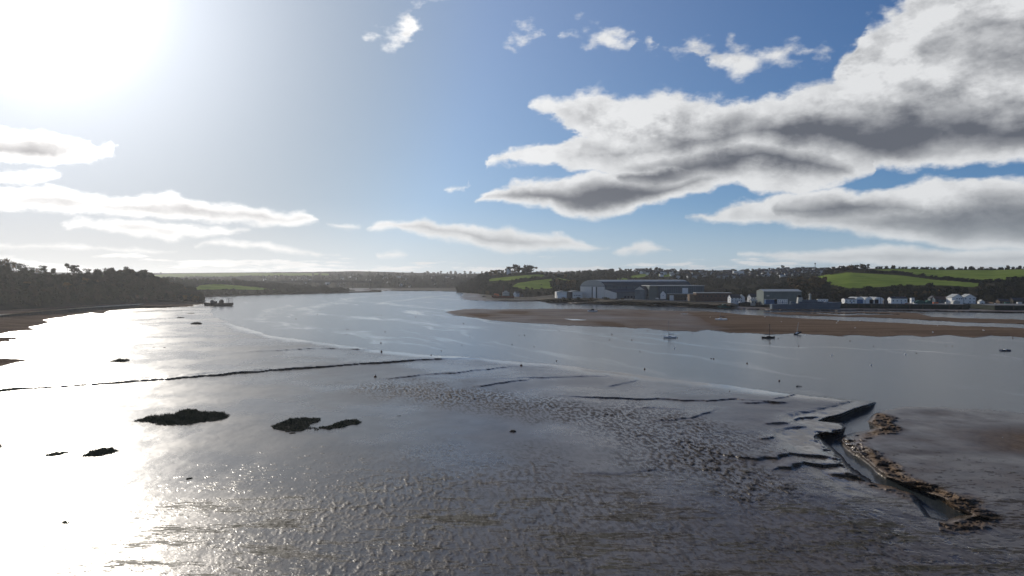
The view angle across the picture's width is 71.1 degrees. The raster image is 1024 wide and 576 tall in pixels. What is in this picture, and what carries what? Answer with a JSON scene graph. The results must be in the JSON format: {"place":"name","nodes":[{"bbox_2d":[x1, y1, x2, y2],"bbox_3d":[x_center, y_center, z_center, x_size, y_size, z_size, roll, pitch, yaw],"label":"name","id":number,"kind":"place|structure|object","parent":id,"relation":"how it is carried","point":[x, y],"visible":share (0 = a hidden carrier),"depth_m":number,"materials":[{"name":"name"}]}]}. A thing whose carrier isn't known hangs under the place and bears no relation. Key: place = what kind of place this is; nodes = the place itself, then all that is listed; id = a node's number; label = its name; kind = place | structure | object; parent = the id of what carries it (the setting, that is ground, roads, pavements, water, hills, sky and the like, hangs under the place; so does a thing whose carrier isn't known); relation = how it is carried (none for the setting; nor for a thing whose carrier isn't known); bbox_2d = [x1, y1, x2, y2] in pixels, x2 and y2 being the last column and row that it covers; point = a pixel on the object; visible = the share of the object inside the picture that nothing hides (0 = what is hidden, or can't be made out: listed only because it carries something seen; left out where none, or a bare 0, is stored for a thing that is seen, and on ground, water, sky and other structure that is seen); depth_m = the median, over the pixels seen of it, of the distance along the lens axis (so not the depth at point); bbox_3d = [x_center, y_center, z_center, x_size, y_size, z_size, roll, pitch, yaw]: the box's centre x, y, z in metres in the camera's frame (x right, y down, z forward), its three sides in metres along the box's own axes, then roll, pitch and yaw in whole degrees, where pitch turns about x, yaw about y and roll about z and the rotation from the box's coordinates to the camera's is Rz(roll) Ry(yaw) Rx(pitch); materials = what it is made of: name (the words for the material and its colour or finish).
{"place":"outdoors","nodes":[
{"label":"outdoors","id":0,"kind":"place"},
{"bbox_2d":[0,304,138,314],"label":"shore path","id":1,"kind":"structure","parent":0,"point":[71,308],"depth_m":814.36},
{"bbox_2d":[172,281,380,295],"bbox_3d":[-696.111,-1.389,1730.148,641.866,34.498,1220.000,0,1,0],"label":"wooded shore hill","id":2,"kind":"structure","parent":0,"point":[218,287],"depth_m":1748.55,"materials":[{"name":"green plant"}]},
{"bbox_2d":[159,277,349,295],"bbox_3d":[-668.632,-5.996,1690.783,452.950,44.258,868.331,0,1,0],"label":"shore wood","id":3,"kind":"object","parent":2,"relation":"on","point":[270,286],"visible":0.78,"depth_m":1861.93,"materials":[{"name":"green plant"}]},
{"bbox_2d":[34,271,581,278],"bbox_3d":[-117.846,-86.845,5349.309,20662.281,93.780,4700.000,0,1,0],"label":"hills","id":4,"kind":"structure","parent":0,"point":[265,274],"depth_m":5004.74,"materials":[{"name":"green plant"}]},
{"bbox_2d":[160,269,742,279],"bbox_3d":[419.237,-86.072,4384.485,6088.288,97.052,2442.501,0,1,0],"label":"hill wood","id":5,"kind":"object","parent":4,"relation":"on","point":[402,273],"visible":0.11,"depth_m":4197.93,"materials":[{"name":"green plant"}]},
{"bbox_2d":[209,276,464,287],"bbox_3d":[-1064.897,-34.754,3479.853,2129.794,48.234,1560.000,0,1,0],"label":"valley side","id":6,"kind":"structure","parent":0,"point":[332,285],"depth_m":2869.68,"materials":[{"name":"green plant"}]},
{"bbox_2d":[158,274,474,287],"bbox_3d":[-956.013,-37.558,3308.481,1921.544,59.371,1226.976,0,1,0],"label":"valley wood","id":7,"kind":"object","parent":6,"relation":"on","point":[258,277],"visible":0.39,"depth_m":3208.41,"materials":[{"name":"green plant"}]},
{"bbox_2d":[370,275,470,287],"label":"riverside wood","id":8,"kind":"object","parent":6,"relation":"on","point":[445,282],"visible":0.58,"depth_m":2801.47,"materials":[{"name":"green plant"}]},
{"bbox_2d":[0,288,1023,575],"bbox_3d":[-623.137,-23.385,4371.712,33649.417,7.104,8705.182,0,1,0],"label":"tidal ground","id":9,"kind":"structure","parent":0,"point":[428,464],"depth_m":151.21,"materials":[{"name":"sand"}]},
{"bbox_2d":[45,451,68,455],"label":"marsh grass patch","id":10,"kind":"object","parent":9,"relation":"on","point":[55,453],"visible":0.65,"depth_m":160.87,"materials":[{"name":"plant"}]},
{"bbox_2d":[0,305,138,316],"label":"sea wall","id":11,"kind":"structure","parent":9,"relation":"on","point":[76,310],"depth_m":811.92,"materials":[{"name":"stone"}]},
{"bbox_2d":[82,447,118,456],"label":"marsh grass patch","id":12,"kind":"object","parent":9,"relation":"on","point":[101,451],"visible":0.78,"depth_m":161.78,"materials":[{"name":"green plant"}]},
{"bbox_2d":[0,265,204,309],"bbox_3d":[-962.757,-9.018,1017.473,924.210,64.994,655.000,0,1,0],"label":"headland","id":13,"kind":"structure","parent":9,"relation":"on","point":[99,290],"depth_m":958.33,"materials":[{"name":"green plant"}]},
{"bbox_2d":[13,262,22,269],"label":"bare tree","id":14,"kind":"object","parent":13,"relation":"on","point":[18,264],"visible":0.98,"depth_m":956.37,"materials":[{"name":"green plant"}]},
{"bbox_2d":[66,265,81,272],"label":"pine tree","id":15,"kind":"object","parent":13,"relation":"on","point":[73,268],"visible":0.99,"depth_m":993.67,"materials":[{"name":"green plant"}]},
{"bbox_2d":[110,358,129,361],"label":"marsh grass patch","id":16,"kind":"object","parent":9,"relation":"on","point":[120,360],"visible":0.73,"depth_m":338.81,"materials":[{"name":"green plant"}]},
{"bbox_2d":[134,408,229,425],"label":"marsh grass patch","id":17,"kind":"object","parent":9,"relation":"on","point":[185,416],"visible":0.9,"depth_m":200.73,"materials":[{"name":"green plant"}]},
{"bbox_2d":[271,417,320,431],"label":"marsh grass patch","id":18,"kind":"object","parent":9,"relation":"on","point":[294,424],"visible":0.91,"depth_m":192.51,"materials":[{"name":"green plant"}]},
{"bbox_2d":[319,418,359,429],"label":"marsh grass patch","id":19,"kind":"object","parent":9,"relation":"on","point":[344,423],"visible":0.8,"depth_m":193.04,"materials":[{"name":"green plant"}]},
{"bbox_2d":[513,291,519,296],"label":"cottage","id":20,"kind":"structure","parent":9,"relation":"on","point":[516,293],"depth_m":1476.05,"materials":[{"name":"stone"}]},
{"bbox_2d":[555,291,581,300],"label":"workshop","id":21,"kind":"structure","parent":9,"relation":"on","point":[568,294],"depth_m":1206.47,"materials":[{"name":"metal"}]},
{"bbox_2d":[567,292,572,297],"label":"door","id":22,"kind":"structure","parent":21,"relation":"in","point":[569,294],"depth_m":1206.43,"materials":[{"name":"metal"}]},
{"bbox_2d":[580,280,690,298],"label":"shipyard hall","id":23,"kind":"structure","parent":9,"relation":"on","point":[615,289],"depth_m":1214.54,"materials":[{"name":"grey metal"}]},
{"bbox_2d":[593,287,595,297],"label":"sliding door","id":24,"kind":"structure","parent":23,"relation":"in","point":[594,288],"depth_m":1207.02,"materials":[{"name":"grey metal"}]},
{"bbox_2d":[635,286,647,299],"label":"gabled workshop","id":25,"kind":"structure","parent":9,"relation":"on","point":[641,292],"depth_m":1109.94,"materials":[{"name":"stone"}]},
{"bbox_2d":[641,285,704,299],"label":"flat roofed hall","id":26,"kind":"structure","parent":9,"relation":"on","point":[654,291],"depth_m":1102.99,"materials":[{"name":"grey metal"}]},
{"bbox_2d":[682,288,687,292],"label":"white door","id":27,"kind":"structure","parent":26,"relation":"in","point":[684,290],"depth_m":1104.78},
{"bbox_2d":[717,304,730,307],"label":"work boat","id":28,"kind":"object","parent":9,"relation":"on","point":[723,306],"visible":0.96,"depth_m":928.34,"materials":[{"name":"grey"}]},
{"bbox_2d":[727,293,740,303],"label":"white house","id":29,"kind":"structure","parent":9,"relation":"on","point":[734,298],"depth_m":981.74,"materials":[{"name":"stone"}]},
{"bbox_2d":[739,301,789,306],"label":"quay wall","id":30,"kind":"structure","parent":9,"relation":"on","point":[743,304],"depth_m":961.02,"materials":[{"name":"stone"}]},
{"bbox_2d":[747,293,756,301],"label":"white house","id":31,"kind":"structure","parent":30,"relation":"on","point":[751,296],"depth_m":992.68,"materials":[{"name":"stone"}]},
{"bbox_2d":[749,299,756,305],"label":"stone outbuilding","id":32,"kind":"structure","parent":30,"relation":"on","point":[752,302],"depth_m":959.04,"materials":[{"name":"white stone"}]},
{"bbox_2d":[765,299,774,303],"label":"site cabin","id":33,"kind":"object","parent":30,"relation":"on","point":[769,301],"visible":1,"depth_m":925.50,"materials":[{"name":"blue metal"}]},
{"bbox_2d":[757,289,801,304],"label":"quayside shed","id":34,"kind":"structure","parent":30,"relation":"on","point":[764,294],"depth_m":947.16,"materials":[{"name":"grey metal"}]},
{"bbox_2d":[777,299,787,303],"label":"site cabin","id":35,"kind":"object","parent":30,"relation":"on","point":[782,300],"visible":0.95,"depth_m":925.55,"materials":[{"name":"white metal"}]},
{"bbox_2d":[840,303,968,308],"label":"quay wall","id":36,"kind":"structure","parent":9,"relation":"on","point":[922,306],"depth_m":898.63,"materials":[{"name":"concrete"}]},
{"bbox_2d":[841,298,854,303],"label":"white office","id":37,"kind":"structure","parent":36,"relation":"on","point":[848,300],"depth_m":925.95,"materials":[{"name":"paint"}]},
{"bbox_2d":[849,297,864,303],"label":"arched shed","id":38,"kind":"structure","parent":36,"relation":"on","point":[859,300],"depth_m":925.26,"materials":[{"name":"white paint"}]},
{"bbox_2d":[857,299,862,303],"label":"door","id":39,"kind":"structure","parent":38,"relation":"in","point":[859,301],"depth_m":925.23,"materials":[{"name":"blue paint"}]},
{"bbox_2d":[862,297,872,303],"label":"arched shed","id":40,"kind":"structure","parent":36,"relation":"on","point":[868,300],"depth_m":925.29,"materials":[{"name":"white metal"}]},
{"bbox_2d":[871,297,882,303],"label":"arched shed","id":41,"kind":"structure","parent":36,"relation":"on","point":[876,300],"depth_m":925.34,"materials":[{"name":"white paint"}]},
{"bbox_2d":[880,293,887,303],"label":"quay crane","id":42,"kind":"object","parent":36,"relation":"on","point":[885,301],"visible":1,"depth_m":904.71,"materials":[{"name":"black paint"}]},
{"bbox_2d":[887,296,907,303],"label":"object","id":43,"kind":"object","parent":36,"relation":"on","point":[896,300],"visible":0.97,"depth_m":923.86,"materials":[{"name":"stone"}]},
{"bbox_2d":[914,300,925,303],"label":"covered stack","id":44,"kind":"object","parent":36,"relation":"on","point":[920,302],"visible":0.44,"depth_m":912.35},
{"bbox_2d":[932,296,946,302],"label":"red roofed shed","id":45,"kind":"structure","parent":36,"relation":"on","point":[940,299],"depth_m":944.53,"materials":[{"name":"brown brick"}]},
{"bbox_2d":[945,293,963,303],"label":"white house","id":46,"kind":"structure","parent":36,"relation":"on","point":[952,297],"depth_m":930.49,"materials":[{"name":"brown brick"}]},
{"bbox_2d":[951,300,959,303],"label":"covered stack","id":47,"kind":"object","parent":36,"relation":"on","point":[955,302],"visible":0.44,"depth_m":912.36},
{"bbox_2d":[961,293,976,303],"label":"white house","id":48,"kind":"structure","parent":9,"relation":"on","point":[969,298],"depth_m":930.35,"materials":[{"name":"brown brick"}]},
{"bbox_2d":[963,303,1023,309],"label":"quay wall","id":49,"kind":"structure","parent":9,"relation":"on","point":[1000,306],"depth_m":863.58,"materials":[{"name":"concrete"}]},
{"bbox_2d":[996,299,1008,303],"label":"boatyard shed","id":50,"kind":"structure","parent":9,"relation":"on","point":[1001,301],"depth_m":957.41,"materials":[{"name":"grey metal"}]},
{"bbox_2d":[0,0,1023,273],"label":"sky","id":51,"kind":"structure","parent":0,"point":[155,136],"materials":[{"name":"blue"}]},
{"bbox_2d":[464,272,569,296],"bbox_3d":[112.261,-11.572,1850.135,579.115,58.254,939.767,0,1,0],"label":"headland","id":52,"kind":"structure","parent":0,"point":[535,284],"depth_m":1701.16,"materials":[{"name":"green plant"}]},
{"bbox_2d":[511,264,519,272],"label":"pine tree","id":53,"kind":"object","parent":52,"relation":"on","point":[516,269],"visible":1,"depth_m":1899.47,"materials":[{"name":"green plant"}]},
{"bbox_2d":[491,272,563,276],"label":"hedge","id":54,"kind":"object","parent":52,"relation":"on","point":[509,274],"visible":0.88,"depth_m":1867.58,"materials":[{"name":"green plant"}]},
{"bbox_2d":[456,273,615,296],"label":"headland wood","id":55,"kind":"object","parent":52,"relation":"on","point":[480,281],"visible":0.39,"depth_m":1692.45,"materials":[{"name":"green plant"}]},
{"bbox_2d":[511,274,560,281],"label":"hedge","id":56,"kind":"object","parent":52,"relation":"on","point":[535,277],"visible":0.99,"depth_m":1738.20,"materials":[{"name":"green plant"}]},
{"bbox_2d":[523,287,578,296],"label":"spit scrub","id":57,"kind":"object","parent":52,"relation":"on","point":[527,289],"visible":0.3,"depth_m":1489.97,"materials":[{"name":"green plant"}]},
{"bbox_2d":[549,279,556,288],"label":"tree","id":58,"kind":"object","parent":52,"relation":"on","point":[552,284],"visible":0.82,"depth_m":1530.85,"materials":[{"name":"green plant"}]},
{"bbox_2d":[566,279,575,289],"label":"tree","id":59,"kind":"object","parent":52,"relation":"on","point":[571,284],"visible":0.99,"depth_m":1502.92,"materials":[{"name":"green plant"}]},
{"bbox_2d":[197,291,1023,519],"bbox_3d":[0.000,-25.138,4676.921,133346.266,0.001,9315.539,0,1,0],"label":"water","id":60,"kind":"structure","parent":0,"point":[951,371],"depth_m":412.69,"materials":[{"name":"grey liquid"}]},
{"bbox_2d":[204,298,232,305],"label":"dredger barge","id":61,"kind":"object","parent":60,"relation":"on","point":[215,303],"visible":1,"depth_m":1029.36,"materials":[{"name":"black paint"}]},
{"bbox_2d":[492,286,513,297],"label":"rusty ship","id":62,"kind":"object","parent":60,"relation":"on","point":[505,294],"visible":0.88,"depth_m":1375.84,"materials":[{"name":"black paint"}]},
{"bbox_2d":[610,299,652,303],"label":"dock wall","id":63,"kind":"structure","parent":60,"relation":"in","point":[629,299],"depth_m":1115.93,"materials":[{"name":"concrete"}]},
{"bbox_2d":[663,322,675,337],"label":"sailing boat","id":64,"kind":"object","parent":60,"relation":"on","point":[668,336],"visible":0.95,"depth_m":478.13,"materials":[{"name":"white"}]},
{"bbox_2d":[653,300,725,301],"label":"dock wall","id":65,"kind":"structure","parent":60,"relation":"in","point":[689,301],"depth_m":1031.61,"materials":[{"name":"concrete"}]},
{"bbox_2d":[660,291,665,298],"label":"boathouse","id":66,"kind":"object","parent":65,"relation":"on","point":[662,294],"visible":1,"depth_m":1085.38,"materials":[{"name":"white"}]},
{"bbox_2d":[667,293,692,299],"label":"storage shed","id":67,"kind":"structure","parent":65,"relation":"on","point":[676,296],"depth_m":1076.28,"materials":[{"name":"stone"}]},
{"bbox_2d":[687,290,730,300],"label":"brick store","id":68,"kind":"structure","parent":65,"relation":"on","point":[709,296],"depth_m":1034.59,"materials":[{"name":"brown brick"}]},
{"bbox_2d":[761,324,774,337],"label":"dark sailing boat","id":69,"kind":"object","parent":60,"relation":"on","point":[769,336],"visible":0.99,"depth_m":476.48,"materials":[{"name":"black paint"}]},
{"bbox_2d":[770,294,841,308],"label":"naval ship","id":70,"kind":"object","parent":60,"relation":"on","point":[800,303],"visible":0.91,"depth_m":896.06,"materials":[{"name":"black paint"}]},
{"bbox_2d":[540,267,996,289],"bbox_3d":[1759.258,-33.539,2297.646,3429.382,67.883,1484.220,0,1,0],"label":"town hill","id":71,"kind":"structure","parent":0,"point":[611,274],"depth_m":1895.20,"materials":[{"name":"green plant"}]},
{"bbox_2d":[724,268,1023,302],"bbox_3d":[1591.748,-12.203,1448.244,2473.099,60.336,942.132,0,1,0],"label":"hill","id":72,"kind":"structure","parent":0,"point":[857,279],"depth_m":1183.38,"materials":[{"name":"green plant"}]},
{"bbox_2d":[787,275,826,290],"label":"autumn wood","id":73,"kind":"object","parent":72,"relation":"on","point":[815,280],"visible":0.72,"depth_m":1189.03,"materials":[{"name":"brown plant"}]},
{"bbox_2d":[865,270,992,281],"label":"hedge","id":74,"kind":"object","parent":72,"relation":"on","point":[936,277],"visible":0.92,"depth_m":1317.83,"materials":[{"name":"green plant"}]},
{"bbox_2d":[875,266,1023,269],"bbox_3d":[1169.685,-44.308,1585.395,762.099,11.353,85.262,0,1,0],"label":"hedge","id":75,"kind":"object","parent":72,"relation":"on","point":[948,268],"visible":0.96,"depth_m":1599.57,"materials":[{"name":"green plant"}]},
{"bbox_2d":[986,276,1017,282],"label":"hedge","id":76,"kind":"object","parent":72,"relation":"on","point":[999,279],"visible":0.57,"depth_m":1239.57,"materials":[{"name":"green plant"}]},
{"bbox_2d":[1009,297,1023,303],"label":"stone house","id":77,"kind":"structure","parent":0,"point":[1013,300],"depth_m":972.64,"materials":[{"name":"stone"}]},
{"label":"sea bed","id":78,"kind":"structure","parent":0,"visible":0},
{"bbox_2d":[262,280,379,288],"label":"road bridge","id":79,"kind":"structure","parent":78,"relation":"on","point":[323,281],"depth_m":2642.60,"materials":[{"name":"concrete"}]}
]}

